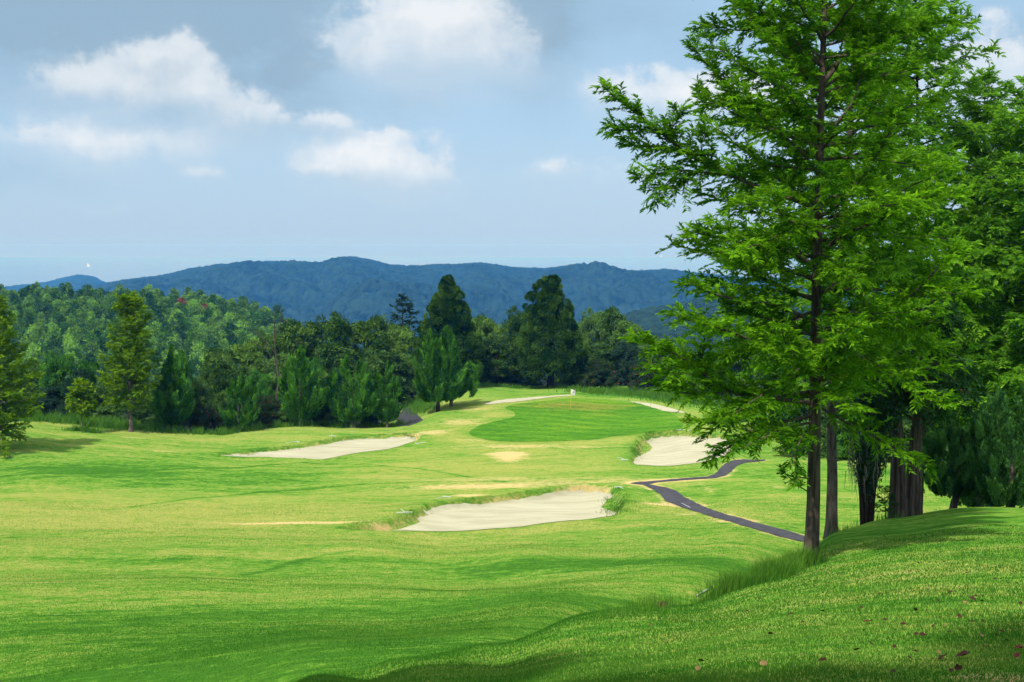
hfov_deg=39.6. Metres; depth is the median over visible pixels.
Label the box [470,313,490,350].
broadleaf tree
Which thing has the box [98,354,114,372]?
broadleaf tree
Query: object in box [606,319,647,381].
broadleaf tree
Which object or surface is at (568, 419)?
putting green
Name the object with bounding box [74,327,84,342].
pine tree
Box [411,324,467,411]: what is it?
juniper tree
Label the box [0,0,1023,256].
sky
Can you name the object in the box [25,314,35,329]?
pine tree
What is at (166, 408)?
juniper tree
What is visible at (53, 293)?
pine tree
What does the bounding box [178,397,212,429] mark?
shrub
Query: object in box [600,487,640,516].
long grass
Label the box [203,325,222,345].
pine tree
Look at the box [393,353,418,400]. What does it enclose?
broadleaf tree
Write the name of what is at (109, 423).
long grass
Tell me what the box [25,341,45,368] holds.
broadleaf tree
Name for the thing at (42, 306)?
pine tree
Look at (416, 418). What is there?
service lane
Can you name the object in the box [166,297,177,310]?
broadleaf tree
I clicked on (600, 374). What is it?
flowering bush
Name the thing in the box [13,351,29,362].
broadleaf tree
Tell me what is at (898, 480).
old cypress tree
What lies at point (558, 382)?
broadleaf tree
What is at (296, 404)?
juniper tree
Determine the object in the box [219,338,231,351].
pine tree
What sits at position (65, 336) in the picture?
broadleaf tree
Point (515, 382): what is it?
shrub
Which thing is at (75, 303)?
pine tree
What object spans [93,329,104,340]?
pine tree
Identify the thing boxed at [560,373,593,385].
shrub
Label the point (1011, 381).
metasequoia tree
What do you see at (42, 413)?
shrub
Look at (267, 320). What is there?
pine tree
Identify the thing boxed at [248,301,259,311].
pine tree
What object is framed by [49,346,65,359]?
broadleaf tree
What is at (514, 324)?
broadleaf tree
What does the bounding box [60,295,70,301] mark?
pine tree
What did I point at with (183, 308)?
broadleaf tree
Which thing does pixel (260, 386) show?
shrub
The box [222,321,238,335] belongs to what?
pine tree
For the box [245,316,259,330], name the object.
broadleaf tree
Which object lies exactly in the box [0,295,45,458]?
metasequoia tree
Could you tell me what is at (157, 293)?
pine tree
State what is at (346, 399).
shrub
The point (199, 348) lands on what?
broadleaf tree
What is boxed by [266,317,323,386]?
broadleaf tree
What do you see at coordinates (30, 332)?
broadleaf tree
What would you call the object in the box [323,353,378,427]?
juniper tree
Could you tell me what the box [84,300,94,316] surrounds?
broadleaf tree
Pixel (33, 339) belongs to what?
pine tree
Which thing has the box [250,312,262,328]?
broadleaf tree
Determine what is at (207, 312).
broadleaf tree
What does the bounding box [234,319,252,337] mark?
broadleaf tree
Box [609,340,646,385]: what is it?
broadleaf tree
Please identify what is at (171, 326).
pine tree
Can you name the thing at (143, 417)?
shrub
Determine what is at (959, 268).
metasequoia tree
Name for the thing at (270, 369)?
broadleaf tree
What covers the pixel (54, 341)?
pine tree
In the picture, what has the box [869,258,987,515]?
old cypress tree
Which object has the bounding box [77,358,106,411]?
broadleaf tree
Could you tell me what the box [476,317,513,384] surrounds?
broadleaf tree
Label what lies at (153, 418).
shrub
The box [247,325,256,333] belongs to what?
broadleaf tree
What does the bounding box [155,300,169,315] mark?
pine tree
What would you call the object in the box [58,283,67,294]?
pine tree
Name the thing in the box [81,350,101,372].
pine tree
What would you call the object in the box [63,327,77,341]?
broadleaf tree
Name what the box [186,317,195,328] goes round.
broadleaf tree
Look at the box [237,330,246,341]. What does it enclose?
pine tree
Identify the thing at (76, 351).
broadleaf tree
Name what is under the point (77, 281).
hills
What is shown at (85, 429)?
long grass
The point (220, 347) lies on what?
pine tree
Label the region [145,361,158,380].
broadleaf tree
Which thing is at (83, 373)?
broadleaf tree
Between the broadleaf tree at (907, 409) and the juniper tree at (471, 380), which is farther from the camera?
the juniper tree at (471, 380)
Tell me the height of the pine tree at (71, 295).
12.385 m
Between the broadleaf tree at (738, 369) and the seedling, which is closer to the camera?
the seedling
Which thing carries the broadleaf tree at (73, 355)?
on the hills at (97, 373)
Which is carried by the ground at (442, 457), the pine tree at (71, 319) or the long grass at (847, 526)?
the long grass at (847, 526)
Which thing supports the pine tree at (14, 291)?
on the hills at (97, 373)
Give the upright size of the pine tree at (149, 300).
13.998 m
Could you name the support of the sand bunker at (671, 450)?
on the ground at (442, 457)
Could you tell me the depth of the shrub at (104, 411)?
131.44 m
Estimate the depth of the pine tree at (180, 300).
499.56 m
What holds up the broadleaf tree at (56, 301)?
on the hills at (97, 373)
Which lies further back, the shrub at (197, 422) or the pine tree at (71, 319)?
the pine tree at (71, 319)
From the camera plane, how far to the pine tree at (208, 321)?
438.64 m
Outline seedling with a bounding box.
[867,485,899,518]
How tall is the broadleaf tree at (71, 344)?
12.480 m
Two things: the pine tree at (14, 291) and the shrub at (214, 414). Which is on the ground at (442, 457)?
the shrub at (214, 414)
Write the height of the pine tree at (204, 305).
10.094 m
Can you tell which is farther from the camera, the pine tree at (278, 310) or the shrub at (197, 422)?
the pine tree at (278, 310)
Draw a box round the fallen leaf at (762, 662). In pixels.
[759,659,766,665]
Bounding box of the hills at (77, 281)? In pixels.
[4,274,105,291]
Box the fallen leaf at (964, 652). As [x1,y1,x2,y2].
[955,650,969,656]
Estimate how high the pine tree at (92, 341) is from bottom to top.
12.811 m
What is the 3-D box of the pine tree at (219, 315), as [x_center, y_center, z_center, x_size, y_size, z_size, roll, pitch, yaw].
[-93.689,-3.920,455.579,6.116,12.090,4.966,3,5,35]
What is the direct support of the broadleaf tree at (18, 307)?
on the hills at (97, 373)
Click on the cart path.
(675, 497)
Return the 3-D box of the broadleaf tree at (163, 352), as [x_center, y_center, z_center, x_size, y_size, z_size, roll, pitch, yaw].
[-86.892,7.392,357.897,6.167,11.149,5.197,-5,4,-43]
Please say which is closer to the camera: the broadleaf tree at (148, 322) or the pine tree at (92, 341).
the pine tree at (92, 341)
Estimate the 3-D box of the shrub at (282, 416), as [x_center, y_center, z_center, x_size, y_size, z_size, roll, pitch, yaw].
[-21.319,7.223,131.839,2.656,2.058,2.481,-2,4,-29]
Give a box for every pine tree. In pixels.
[0,288,8,305]
[6,289,19,304]
[8,293,22,305]
[8,305,18,311]
[12,298,21,309]
[14,318,26,333]
[17,310,25,318]
[18,309,34,333]
[21,285,33,299]
[23,334,43,354]
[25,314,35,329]
[26,283,37,300]
[30,287,45,309]
[33,297,42,313]
[37,301,51,319]
[37,312,46,327]
[38,325,48,338]
[42,333,64,357]
[43,285,50,294]
[44,299,53,316]
[46,287,60,303]
[49,307,64,321]
[51,311,63,331]
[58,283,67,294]
[59,303,74,323]
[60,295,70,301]
[63,282,74,292]
[65,287,76,301]
[65,314,77,330]
[71,300,82,313]
[74,289,83,298]
[74,296,88,313]
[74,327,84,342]
[75,316,89,336]
[76,309,88,323]
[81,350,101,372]
[82,287,92,303]
[82,337,102,357]
[88,299,98,310]
[88,306,102,319]
[91,289,103,307]
[92,337,110,355]
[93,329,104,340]
[99,321,110,335]
[103,309,115,322]
[112,289,126,305]
[115,284,124,292]
[134,336,156,353]
[138,288,148,301]
[142,348,163,377]
[144,292,157,308]
[150,304,164,321]
[152,288,161,303]
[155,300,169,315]
[157,343,168,360]
[159,321,173,334]
[159,350,177,374]
[163,318,180,338]
[167,288,179,298]
[172,312,184,321]
[174,319,188,345]
[176,297,186,307]
[177,342,197,357]
[183,286,191,296]
[186,291,199,300]
[196,289,204,298]
[196,316,213,327]
[199,294,208,304]
[201,303,207,309]
[203,317,215,329]
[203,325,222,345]
[206,297,215,306]
[208,293,217,305]
[212,310,224,327]
[212,344,222,350]
[213,298,233,313]
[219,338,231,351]
[221,329,238,347]
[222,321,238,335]
[225,302,236,312]
[226,298,235,305]
[231,306,246,318]
[232,311,246,327]
[236,295,247,311]
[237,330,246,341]
[241,297,253,312]
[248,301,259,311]
[260,308,273,317]
[261,313,273,328]
[272,305,284,318]
[272,325,279,335]
[275,312,284,324]
[386,293,420,353]
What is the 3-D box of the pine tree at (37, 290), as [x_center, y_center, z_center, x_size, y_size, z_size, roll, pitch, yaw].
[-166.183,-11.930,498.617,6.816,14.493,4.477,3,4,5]
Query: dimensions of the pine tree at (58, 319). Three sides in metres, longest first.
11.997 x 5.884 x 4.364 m
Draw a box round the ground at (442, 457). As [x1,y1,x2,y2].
[0,381,1023,681]
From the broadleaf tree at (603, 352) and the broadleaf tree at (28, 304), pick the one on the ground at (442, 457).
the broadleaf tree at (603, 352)
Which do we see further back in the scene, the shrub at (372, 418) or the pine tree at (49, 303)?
the pine tree at (49, 303)
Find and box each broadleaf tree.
[3,359,43,405]
[10,318,19,331]
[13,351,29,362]
[14,303,23,312]
[14,332,24,343]
[18,326,27,343]
[23,297,34,310]
[24,323,43,341]
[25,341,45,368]
[30,319,46,343]
[31,385,66,416]
[36,341,47,353]
[37,351,76,413]
[44,325,62,344]
[46,322,58,331]
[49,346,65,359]
[52,299,62,307]
[58,322,71,342]
[59,350,79,379]
[61,334,73,350]
[61,367,95,415]
[62,334,78,351]
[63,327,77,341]
[65,339,83,360]
[68,347,82,367]
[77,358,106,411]
[81,332,97,349]
[83,313,98,338]
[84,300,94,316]
[93,376,134,418]
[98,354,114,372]
[101,329,118,341]
[104,295,116,313]
[131,379,164,414]
[142,325,154,337]
[143,284,153,293]
[143,320,155,338]
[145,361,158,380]
[149,322,161,334]
[153,317,162,329]
[157,331,174,349]
[159,349,167,371]
[162,336,181,353]
[163,299,173,312]
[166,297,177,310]
[166,308,186,320]
[170,302,181,311]
[176,303,190,320]
[181,321,193,336]
[184,328,202,351]
[186,299,201,314]
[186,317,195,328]
[188,378,219,419]
[189,302,205,319]
[189,340,207,359]
[190,320,201,331]
[190,356,201,378]
[192,314,203,323]
[194,298,207,306]
[196,351,205,375]
[197,346,246,398]
[198,322,207,337]
[198,340,211,353]
[201,307,212,323]
[202,366,247,408]
[204,335,218,350]
[214,320,226,337]
[222,312,234,327]
[227,337,266,378]
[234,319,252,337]
[235,329,247,340]
[239,336,248,343]
[241,328,304,402]
[244,369,281,419]
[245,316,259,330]
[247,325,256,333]
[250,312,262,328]
[262,351,298,403]
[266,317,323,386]
[295,357,329,401]
[305,311,361,377]
[312,341,366,397]
[339,373,373,393]
[349,314,394,375]
[352,350,413,408]
[375,322,413,393]
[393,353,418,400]
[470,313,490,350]
[472,336,523,385]
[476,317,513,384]
[501,305,535,352]
[530,371,547,385]
[547,374,565,383]
[576,307,609,352]
[580,341,626,383]
[601,304,626,344]
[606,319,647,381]
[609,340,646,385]
[638,335,676,373]
[663,351,697,377]
[710,342,758,401]
[739,364,808,436]
[752,341,780,388]
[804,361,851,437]
[873,346,911,419]
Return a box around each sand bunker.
[221,436,414,458]
[395,489,615,530]
[485,395,571,404]
[631,401,683,412]
[633,436,731,465]
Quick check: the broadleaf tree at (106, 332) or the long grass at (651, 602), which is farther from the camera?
the broadleaf tree at (106, 332)
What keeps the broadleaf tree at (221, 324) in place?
on the hills at (97, 373)
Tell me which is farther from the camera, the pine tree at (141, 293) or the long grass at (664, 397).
the pine tree at (141, 293)
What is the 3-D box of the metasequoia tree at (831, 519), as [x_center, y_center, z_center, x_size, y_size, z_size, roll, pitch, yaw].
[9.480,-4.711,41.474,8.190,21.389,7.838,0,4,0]
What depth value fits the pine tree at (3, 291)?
527.45 m
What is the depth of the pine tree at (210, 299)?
516.61 m
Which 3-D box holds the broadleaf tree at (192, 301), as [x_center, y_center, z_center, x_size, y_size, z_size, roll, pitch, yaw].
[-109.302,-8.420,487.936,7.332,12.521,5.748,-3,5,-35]
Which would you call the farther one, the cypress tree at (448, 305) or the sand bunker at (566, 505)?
the cypress tree at (448, 305)
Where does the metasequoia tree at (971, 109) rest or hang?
on the ground at (442, 457)
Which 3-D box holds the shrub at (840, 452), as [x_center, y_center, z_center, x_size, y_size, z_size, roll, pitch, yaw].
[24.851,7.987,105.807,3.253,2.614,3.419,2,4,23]
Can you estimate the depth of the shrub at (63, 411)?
133.19 m
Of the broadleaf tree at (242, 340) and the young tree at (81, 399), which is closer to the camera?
the young tree at (81, 399)
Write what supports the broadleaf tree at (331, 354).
on the ground at (442, 457)
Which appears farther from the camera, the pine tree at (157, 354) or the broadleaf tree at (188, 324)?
the broadleaf tree at (188, 324)
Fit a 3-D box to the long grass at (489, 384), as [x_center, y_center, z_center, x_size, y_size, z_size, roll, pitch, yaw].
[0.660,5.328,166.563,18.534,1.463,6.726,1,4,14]
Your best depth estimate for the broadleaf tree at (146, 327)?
415.98 m
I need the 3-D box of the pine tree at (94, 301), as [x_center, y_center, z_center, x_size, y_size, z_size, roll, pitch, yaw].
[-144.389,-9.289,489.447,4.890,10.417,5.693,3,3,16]
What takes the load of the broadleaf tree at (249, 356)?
on the ground at (442, 457)
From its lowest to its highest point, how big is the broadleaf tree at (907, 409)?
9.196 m
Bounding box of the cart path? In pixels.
[633,459,803,540]
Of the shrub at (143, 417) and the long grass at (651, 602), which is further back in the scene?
the shrub at (143, 417)
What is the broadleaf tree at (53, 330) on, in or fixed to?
on the hills at (97, 373)
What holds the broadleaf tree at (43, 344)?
on the hills at (97, 373)
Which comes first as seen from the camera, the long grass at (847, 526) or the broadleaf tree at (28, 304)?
the long grass at (847, 526)
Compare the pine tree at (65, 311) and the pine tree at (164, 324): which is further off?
the pine tree at (65, 311)
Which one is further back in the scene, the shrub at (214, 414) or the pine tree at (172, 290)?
the pine tree at (172, 290)
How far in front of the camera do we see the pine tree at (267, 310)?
524.70 m
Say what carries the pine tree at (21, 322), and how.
on the hills at (97, 373)
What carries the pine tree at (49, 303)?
on the hills at (97, 373)
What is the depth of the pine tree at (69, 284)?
571.71 m
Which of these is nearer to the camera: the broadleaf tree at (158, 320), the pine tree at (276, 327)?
the pine tree at (276, 327)
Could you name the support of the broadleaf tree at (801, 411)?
on the ground at (442, 457)
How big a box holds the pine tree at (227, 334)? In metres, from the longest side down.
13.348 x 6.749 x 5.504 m
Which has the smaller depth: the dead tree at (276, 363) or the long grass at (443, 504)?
the long grass at (443, 504)
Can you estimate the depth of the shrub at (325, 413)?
133.09 m
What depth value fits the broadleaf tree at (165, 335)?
387.67 m
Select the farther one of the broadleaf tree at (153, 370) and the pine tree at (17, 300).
the pine tree at (17, 300)
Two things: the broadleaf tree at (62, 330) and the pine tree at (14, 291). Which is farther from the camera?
the pine tree at (14, 291)
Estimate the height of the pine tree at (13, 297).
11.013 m
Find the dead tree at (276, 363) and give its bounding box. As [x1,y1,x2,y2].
[246,307,304,398]
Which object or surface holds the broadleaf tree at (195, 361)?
on the hills at (97, 373)
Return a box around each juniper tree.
[149,343,195,427]
[217,373,260,431]
[277,344,325,425]
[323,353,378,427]
[370,360,402,427]
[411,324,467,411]
[431,333,479,405]
[905,409,1000,508]
[944,405,1021,506]
[962,384,1023,507]
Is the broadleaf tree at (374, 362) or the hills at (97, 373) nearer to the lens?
the broadleaf tree at (374, 362)
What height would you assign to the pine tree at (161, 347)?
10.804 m
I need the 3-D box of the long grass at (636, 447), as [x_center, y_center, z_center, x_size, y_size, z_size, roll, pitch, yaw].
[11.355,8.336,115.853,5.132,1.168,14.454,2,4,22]
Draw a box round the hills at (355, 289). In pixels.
[75,256,1006,351]
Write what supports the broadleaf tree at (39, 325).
on the hills at (97, 373)
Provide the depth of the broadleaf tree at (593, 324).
183.19 m
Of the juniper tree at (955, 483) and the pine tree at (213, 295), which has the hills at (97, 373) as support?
the pine tree at (213, 295)
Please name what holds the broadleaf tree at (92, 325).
on the hills at (97, 373)
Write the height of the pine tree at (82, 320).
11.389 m
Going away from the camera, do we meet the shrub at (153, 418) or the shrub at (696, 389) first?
the shrub at (153, 418)
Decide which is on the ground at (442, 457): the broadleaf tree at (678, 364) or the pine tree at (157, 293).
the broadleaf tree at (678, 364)
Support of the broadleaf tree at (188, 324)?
on the hills at (97, 373)
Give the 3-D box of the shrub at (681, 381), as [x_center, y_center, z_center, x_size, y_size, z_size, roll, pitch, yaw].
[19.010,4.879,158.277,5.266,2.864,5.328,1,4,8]
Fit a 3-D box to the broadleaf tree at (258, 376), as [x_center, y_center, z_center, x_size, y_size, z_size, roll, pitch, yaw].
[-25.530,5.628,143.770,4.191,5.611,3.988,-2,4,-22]
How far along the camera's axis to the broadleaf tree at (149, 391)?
138.33 m
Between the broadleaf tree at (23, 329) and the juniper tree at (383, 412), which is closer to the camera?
the juniper tree at (383, 412)
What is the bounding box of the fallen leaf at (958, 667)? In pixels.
[951,664,962,669]
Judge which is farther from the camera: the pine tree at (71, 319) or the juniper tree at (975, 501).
the pine tree at (71, 319)
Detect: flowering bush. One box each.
[579,357,619,387]
[627,359,667,390]
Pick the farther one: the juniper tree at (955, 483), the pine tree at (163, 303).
the pine tree at (163, 303)
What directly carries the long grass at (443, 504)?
on the ground at (442, 457)
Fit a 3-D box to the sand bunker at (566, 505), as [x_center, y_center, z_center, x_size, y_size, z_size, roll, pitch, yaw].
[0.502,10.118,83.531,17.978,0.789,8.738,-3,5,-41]
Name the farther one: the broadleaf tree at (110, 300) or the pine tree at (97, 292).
the pine tree at (97, 292)
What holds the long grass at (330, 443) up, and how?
on the ground at (442, 457)
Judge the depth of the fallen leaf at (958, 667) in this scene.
11.93 m
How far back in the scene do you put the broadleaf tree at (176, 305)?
490.02 m
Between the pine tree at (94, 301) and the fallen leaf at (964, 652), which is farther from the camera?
the pine tree at (94, 301)
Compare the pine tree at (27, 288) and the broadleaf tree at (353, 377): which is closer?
the broadleaf tree at (353, 377)
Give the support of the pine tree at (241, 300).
on the hills at (97, 373)
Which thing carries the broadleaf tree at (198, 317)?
on the hills at (97, 373)
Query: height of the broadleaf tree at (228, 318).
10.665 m
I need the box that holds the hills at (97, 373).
[7,306,315,382]
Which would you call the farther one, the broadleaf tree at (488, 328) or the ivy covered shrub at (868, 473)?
the broadleaf tree at (488, 328)
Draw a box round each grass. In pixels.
[0,409,188,434]
[55,423,107,433]
[160,417,411,435]
[221,432,419,455]
[335,485,566,530]
[400,393,452,416]
[479,382,587,388]
[542,573,747,629]
[549,383,724,408]
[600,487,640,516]
[627,429,691,460]
[685,548,817,604]
[759,542,841,569]
[820,509,917,541]
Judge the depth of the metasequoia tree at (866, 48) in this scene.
29.85 m
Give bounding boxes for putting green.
[469,398,682,441]
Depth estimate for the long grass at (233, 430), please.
130.10 m
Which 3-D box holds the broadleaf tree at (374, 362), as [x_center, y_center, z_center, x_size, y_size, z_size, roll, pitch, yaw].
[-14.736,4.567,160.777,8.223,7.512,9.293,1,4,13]
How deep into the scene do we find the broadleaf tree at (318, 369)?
146.24 m
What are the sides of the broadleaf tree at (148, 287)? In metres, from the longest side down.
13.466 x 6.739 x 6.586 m
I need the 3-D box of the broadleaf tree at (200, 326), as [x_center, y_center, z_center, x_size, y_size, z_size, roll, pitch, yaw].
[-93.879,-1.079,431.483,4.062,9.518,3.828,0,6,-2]
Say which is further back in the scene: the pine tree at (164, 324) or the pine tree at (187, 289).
the pine tree at (187, 289)
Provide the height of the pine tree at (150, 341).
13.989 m
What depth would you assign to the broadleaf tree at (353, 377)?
151.09 m
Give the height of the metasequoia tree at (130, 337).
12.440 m
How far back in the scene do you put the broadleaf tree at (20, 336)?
403.17 m
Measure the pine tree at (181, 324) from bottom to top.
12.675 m
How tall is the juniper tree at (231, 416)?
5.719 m
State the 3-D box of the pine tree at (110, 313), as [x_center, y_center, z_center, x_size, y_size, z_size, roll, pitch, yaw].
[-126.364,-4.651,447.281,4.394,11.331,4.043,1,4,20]
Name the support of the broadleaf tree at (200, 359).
on the hills at (97, 373)
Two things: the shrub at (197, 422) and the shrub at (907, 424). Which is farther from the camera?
the shrub at (197, 422)
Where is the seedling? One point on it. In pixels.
(891, 495)
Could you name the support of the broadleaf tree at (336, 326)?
on the ground at (442, 457)
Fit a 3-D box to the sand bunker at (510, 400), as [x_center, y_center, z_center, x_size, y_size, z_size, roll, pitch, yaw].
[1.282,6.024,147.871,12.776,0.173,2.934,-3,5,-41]
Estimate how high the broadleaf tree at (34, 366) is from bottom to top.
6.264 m
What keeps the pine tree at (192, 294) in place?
on the hills at (97, 373)
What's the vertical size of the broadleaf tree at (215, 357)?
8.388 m
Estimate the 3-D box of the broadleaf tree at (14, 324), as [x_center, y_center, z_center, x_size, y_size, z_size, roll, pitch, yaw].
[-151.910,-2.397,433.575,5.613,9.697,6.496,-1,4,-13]
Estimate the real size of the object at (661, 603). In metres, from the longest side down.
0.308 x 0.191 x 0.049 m
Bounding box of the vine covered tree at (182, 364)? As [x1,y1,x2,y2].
[172,349,192,421]
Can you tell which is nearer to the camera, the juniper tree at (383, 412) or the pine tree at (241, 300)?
the juniper tree at (383, 412)
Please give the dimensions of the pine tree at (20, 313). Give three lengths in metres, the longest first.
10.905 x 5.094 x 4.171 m
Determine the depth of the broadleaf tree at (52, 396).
135.22 m
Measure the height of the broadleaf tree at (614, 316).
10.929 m
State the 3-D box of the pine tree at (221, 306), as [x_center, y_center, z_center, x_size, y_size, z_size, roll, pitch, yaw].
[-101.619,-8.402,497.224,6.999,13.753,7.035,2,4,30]
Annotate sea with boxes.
[0,257,967,381]
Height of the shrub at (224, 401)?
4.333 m
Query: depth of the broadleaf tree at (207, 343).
385.76 m
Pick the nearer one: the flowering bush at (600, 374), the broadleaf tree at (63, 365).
the broadleaf tree at (63, 365)
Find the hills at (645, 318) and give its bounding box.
[619,296,992,378]
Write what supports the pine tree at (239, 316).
on the hills at (97, 373)
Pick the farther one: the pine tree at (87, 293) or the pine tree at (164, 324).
the pine tree at (87, 293)
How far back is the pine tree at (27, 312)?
439.20 m
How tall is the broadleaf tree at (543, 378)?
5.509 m
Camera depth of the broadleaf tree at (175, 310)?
457.30 m
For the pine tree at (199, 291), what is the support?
on the hills at (97, 373)
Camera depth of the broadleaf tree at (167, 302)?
495.93 m
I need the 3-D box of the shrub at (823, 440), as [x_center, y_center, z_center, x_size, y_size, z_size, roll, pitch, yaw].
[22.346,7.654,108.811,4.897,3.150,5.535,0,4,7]
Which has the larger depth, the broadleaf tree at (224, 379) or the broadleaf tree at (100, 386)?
the broadleaf tree at (224, 379)
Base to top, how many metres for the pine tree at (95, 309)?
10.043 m
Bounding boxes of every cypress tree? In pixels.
[410,274,485,379]
[516,274,589,387]
[847,243,957,518]
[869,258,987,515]
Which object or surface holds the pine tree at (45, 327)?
on the hills at (97, 373)
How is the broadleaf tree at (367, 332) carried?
on the ground at (442, 457)
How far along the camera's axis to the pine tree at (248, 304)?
543.26 m
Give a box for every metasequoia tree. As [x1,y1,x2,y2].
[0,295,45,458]
[96,290,162,431]
[588,0,991,556]
[697,0,986,538]
[831,0,1023,502]
[924,63,1023,506]
[948,75,1023,467]
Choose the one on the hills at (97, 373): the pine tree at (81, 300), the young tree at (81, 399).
the pine tree at (81, 300)
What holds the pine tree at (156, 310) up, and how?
on the hills at (97, 373)
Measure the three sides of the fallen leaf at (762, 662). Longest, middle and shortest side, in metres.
0.097 x 0.061 x 0.020 m
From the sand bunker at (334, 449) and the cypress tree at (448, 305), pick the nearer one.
the sand bunker at (334, 449)
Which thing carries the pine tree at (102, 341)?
on the hills at (97, 373)
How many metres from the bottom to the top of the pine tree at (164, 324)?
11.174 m
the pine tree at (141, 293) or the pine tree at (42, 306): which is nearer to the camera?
the pine tree at (42, 306)
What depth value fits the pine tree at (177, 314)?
443.56 m
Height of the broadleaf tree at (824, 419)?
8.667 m
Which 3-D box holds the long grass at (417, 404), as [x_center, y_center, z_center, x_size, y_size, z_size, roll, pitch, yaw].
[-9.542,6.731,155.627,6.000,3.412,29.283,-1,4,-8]
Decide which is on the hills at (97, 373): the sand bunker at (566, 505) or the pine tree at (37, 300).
the pine tree at (37, 300)
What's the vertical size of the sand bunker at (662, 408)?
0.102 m
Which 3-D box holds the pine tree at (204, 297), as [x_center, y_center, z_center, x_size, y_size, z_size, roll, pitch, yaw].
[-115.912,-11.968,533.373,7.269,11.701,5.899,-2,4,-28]
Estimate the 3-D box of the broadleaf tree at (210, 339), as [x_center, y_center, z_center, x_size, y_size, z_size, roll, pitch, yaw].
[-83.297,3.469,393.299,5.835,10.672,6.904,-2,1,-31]
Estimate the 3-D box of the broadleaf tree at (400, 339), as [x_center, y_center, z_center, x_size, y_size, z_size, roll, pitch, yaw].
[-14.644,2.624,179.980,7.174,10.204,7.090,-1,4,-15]
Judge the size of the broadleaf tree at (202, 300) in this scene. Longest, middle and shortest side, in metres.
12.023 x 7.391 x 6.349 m
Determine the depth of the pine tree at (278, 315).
523.07 m
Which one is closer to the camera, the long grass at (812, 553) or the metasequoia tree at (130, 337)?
the long grass at (812, 553)
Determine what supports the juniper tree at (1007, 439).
on the ground at (442, 457)
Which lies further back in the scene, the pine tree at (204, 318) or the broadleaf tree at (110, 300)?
the broadleaf tree at (110, 300)
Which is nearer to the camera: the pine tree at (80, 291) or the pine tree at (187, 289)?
the pine tree at (80, 291)
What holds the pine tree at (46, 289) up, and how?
on the hills at (97, 373)
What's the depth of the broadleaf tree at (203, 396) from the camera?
143.30 m
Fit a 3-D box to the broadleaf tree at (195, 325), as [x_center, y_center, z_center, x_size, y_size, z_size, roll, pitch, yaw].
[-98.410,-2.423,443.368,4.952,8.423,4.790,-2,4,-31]
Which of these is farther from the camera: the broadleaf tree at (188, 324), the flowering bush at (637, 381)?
the broadleaf tree at (188, 324)
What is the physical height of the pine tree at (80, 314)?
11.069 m
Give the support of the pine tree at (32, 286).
on the hills at (97, 373)
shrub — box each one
[22,401,47,415]
[56,400,80,419]
[91,404,124,420]
[127,405,152,424]
[148,414,188,427]
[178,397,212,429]
[200,405,226,430]
[212,389,244,427]
[239,382,269,425]
[243,395,283,426]
[269,408,294,425]
[308,401,339,426]
[321,388,356,423]
[361,409,384,426]
[495,373,534,386]
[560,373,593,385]
[664,372,699,393]
[695,382,731,400]
[772,421,826,457]
[824,431,855,460]
[839,388,896,524]
[883,419,926,462]
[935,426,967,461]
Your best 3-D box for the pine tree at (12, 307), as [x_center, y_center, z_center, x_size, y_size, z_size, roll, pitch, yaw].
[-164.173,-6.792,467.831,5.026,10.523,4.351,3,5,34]
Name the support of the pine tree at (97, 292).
on the hills at (97, 373)
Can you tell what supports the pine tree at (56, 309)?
on the hills at (97, 373)
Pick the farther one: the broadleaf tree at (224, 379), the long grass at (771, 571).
the broadleaf tree at (224, 379)
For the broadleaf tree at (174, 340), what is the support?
on the hills at (97, 373)
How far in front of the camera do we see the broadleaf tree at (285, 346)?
172.04 m
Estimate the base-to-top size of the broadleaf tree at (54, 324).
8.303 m
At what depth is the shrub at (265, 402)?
131.12 m
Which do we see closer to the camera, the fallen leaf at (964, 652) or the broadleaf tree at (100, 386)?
the fallen leaf at (964, 652)
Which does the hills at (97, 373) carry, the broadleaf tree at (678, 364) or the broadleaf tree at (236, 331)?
the broadleaf tree at (236, 331)
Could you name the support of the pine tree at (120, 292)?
on the hills at (97, 373)
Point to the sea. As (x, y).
(21, 270)
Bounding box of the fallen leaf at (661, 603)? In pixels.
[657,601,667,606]
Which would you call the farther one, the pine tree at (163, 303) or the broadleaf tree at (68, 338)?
the pine tree at (163, 303)
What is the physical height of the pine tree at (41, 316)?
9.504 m
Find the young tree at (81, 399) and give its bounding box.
[64,377,100,426]
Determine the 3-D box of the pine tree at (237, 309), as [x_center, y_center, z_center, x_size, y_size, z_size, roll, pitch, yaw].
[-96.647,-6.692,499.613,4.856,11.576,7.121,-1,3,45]
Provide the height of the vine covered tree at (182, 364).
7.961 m
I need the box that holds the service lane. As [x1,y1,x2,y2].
[397,394,422,425]
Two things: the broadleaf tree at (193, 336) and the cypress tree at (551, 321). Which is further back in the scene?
the broadleaf tree at (193, 336)
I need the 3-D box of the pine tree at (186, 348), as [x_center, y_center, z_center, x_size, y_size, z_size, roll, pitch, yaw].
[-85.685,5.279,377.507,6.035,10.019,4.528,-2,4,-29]

